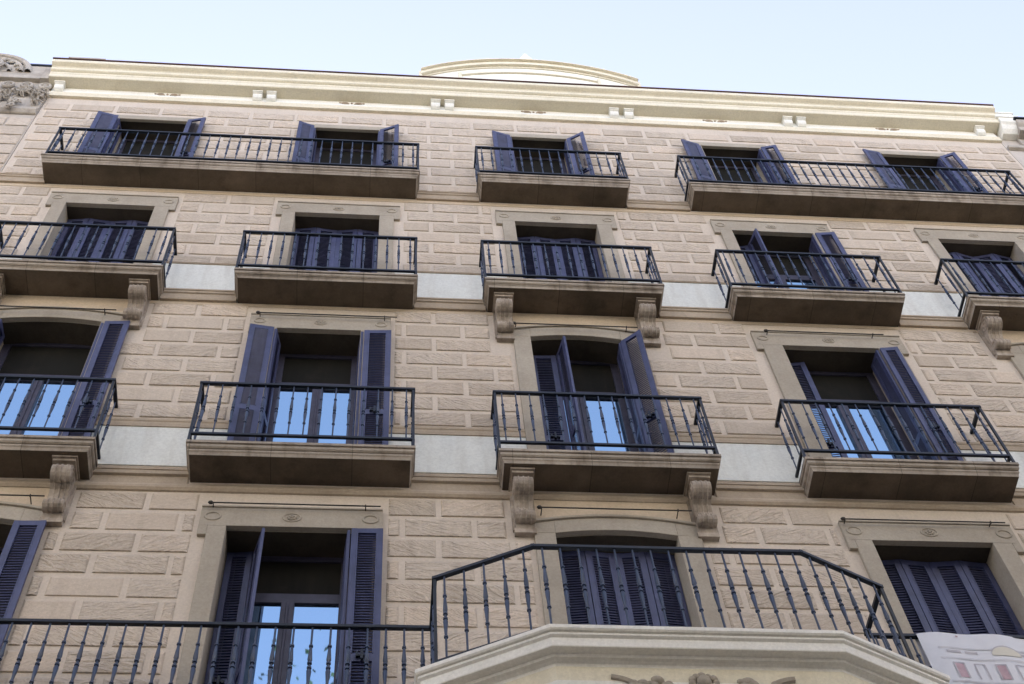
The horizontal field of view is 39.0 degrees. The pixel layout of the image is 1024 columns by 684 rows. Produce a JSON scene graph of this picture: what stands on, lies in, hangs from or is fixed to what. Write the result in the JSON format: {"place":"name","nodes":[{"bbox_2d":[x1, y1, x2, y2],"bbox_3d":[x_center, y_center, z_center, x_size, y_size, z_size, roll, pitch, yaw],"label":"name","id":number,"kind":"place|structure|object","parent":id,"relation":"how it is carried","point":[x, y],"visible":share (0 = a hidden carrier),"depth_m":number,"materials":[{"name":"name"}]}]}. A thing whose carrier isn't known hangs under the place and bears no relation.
{"place":"outdoors","nodes":[
{"label":"outdoors","id":0,"kind":"place"},
{"bbox_2d":[0,53,51,171],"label":"stone building","id":1,"kind":"structure","parent":0,"point":[25,86],"depth_m":23.67,"materials":[{"name":"stone"}]},
{"bbox_2d":[0,53,1023,683],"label":"apartment building","id":2,"kind":"structure","parent":0,"point":[524,369],"depth_m":17.26,"materials":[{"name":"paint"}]},
{"bbox_2d":[0,343,91,435],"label":"balcony door","id":3,"kind":"structure","parent":2,"relation":"in","point":[32,359],"depth_m":16.98,"materials":[{"name":"paint"}]},
{"bbox_2d":[54,227,144,262],"bbox_3d":[-5.622,-1.002,19.548,1.224,2.470,0.087,2,-60,-5],"label":"balcony door","id":4,"kind":"structure","parent":2,"relation":"in","point":[70,230],"depth_m":20.19,"materials":[{"name":"paint"}]},
{"bbox_2d":[115,139,179,158],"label":"balcony door","id":5,"kind":"structure","parent":2,"relation":"in","point":[125,149],"depth_m":23.26,"materials":[{"name":"paint"}]},
{"bbox_2d":[214,556,349,683],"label":"balcony door","id":6,"kind":"structure","parent":2,"relation":"in","point":[289,589],"depth_m":13.74,"materials":[{"name":"paint"}]},
{"bbox_2d":[266,354,356,443],"bbox_3d":[-2.308,0.906,16.668,1.017,2.960,0.087,2,-60,-5],"label":"balcony door","id":7,"kind":"structure","parent":2,"relation":"in","point":[292,368],"depth_m":17.11,"materials":[{"name":"paint"}]},
{"bbox_2d":[294,236,377,272],"bbox_3d":[-2.453,-0.894,19.828,1.199,2.470,0.087,2,-60,-5],"label":"balcony door","id":8,"kind":"structure","parent":2,"relation":"in","point":[301,237],"depth_m":20.47,"materials":[{"name":"paint"}]},
{"bbox_2d":[314,148,375,166],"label":"balcony door","id":9,"kind":"structure","parent":2,"relation":"in","point":[325,156],"depth_m":23.54,"materials":[{"name":"paint"}]},
{"bbox_2d":[515,157,567,174],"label":"balcony door","id":10,"kind":"structure","parent":2,"relation":"in","point":[526,160],"depth_m":23.83,"materials":[{"name":"paint"}]},
{"bbox_2d":[520,245,597,280],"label":"balcony door","id":11,"kind":"structure","parent":2,"relation":"in","point":[524,248],"depth_m":20.75,"materials":[{"name":"paint"}]},
{"bbox_2d":[536,360,638,451],"bbox_3d":[0.855,0.997,16.978,1.140,3.029,0.087,2,-60,-5],"label":"balcony door","id":12,"kind":"structure","parent":2,"relation":"in","point":[588,376],"depth_m":17.44,"materials":[{"name":"paint"}]},
{"bbox_2d":[563,559,682,625],"bbox_3d":[1.115,2.983,13.505,1.245,3.028,0.087,2,-60,-5],"label":"balcony door","id":13,"kind":"structure","parent":2,"relation":"in","point":[593,559],"depth_m":14.37,"materials":[{"name":"paint"}]},
{"bbox_2d":[710,165,762,184],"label":"balcony door","id":14,"kind":"structure","parent":2,"relation":"in","point":[735,177],"depth_m":24.11,"materials":[{"name":"paint"}]},
{"bbox_2d":[744,254,825,289],"bbox_3d":[3.875,-0.677,20.387,1.210,2.470,0.087,2,-60,-5],"label":"balcony door","id":15,"kind":"structure","parent":2,"relation":"in","point":[785,260],"depth_m":21.05,"materials":[{"name":"paint"}]},
{"bbox_2d":[794,371,918,459],"bbox_3d":[4.097,1.125,17.235,1.247,2.960,0.087,2,-60,-5],"label":"balcony door","id":16,"kind":"structure","parent":2,"relation":"in","point":[833,386],"depth_m":17.71,"materials":[{"name":"paint"}]},
{"bbox_2d":[896,174,944,192],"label":"balcony door","id":17,"kind":"structure","parent":2,"relation":"in","point":[908,182],"depth_m":24.39,"materials":[{"name":"paint"}]},
{"bbox_2d":[886,570,1015,667],"bbox_3d":[4.379,3.112,13.763,1.277,2.959,0.087,2,-60,-5],"label":"balcony door","id":18,"kind":"structure","parent":2,"relation":"in","point":[886,570],"depth_m":14.63,"materials":[{"name":"paint"}]},
{"bbox_2d":[915,632,1023,683],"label":"banner","id":19,"kind":"object","parent":2,"relation":"hanging from","point":[978,659],"visible":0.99,"depth_m":12.70,"materials":[{"name":"fabric"}]},
{"bbox_2d":[957,263,1022,296],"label":"balcony door","id":20,"kind":"structure","parent":2,"relation":"in","point":[1017,277],"depth_m":21.37,"materials":[{"name":"paint"}]},
{"bbox_2d":[0,0,1023,116],"label":"sky","id":21,"kind":"structure","parent":0,"point":[961,51],"materials":[{"name":"blue"}]},
{"bbox_2d":[996,116,1023,166],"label":"pale building","id":22,"kind":"structure","parent":0,"point":[1014,148],"depth_m":25.34,"materials":[{"name":"stone"}]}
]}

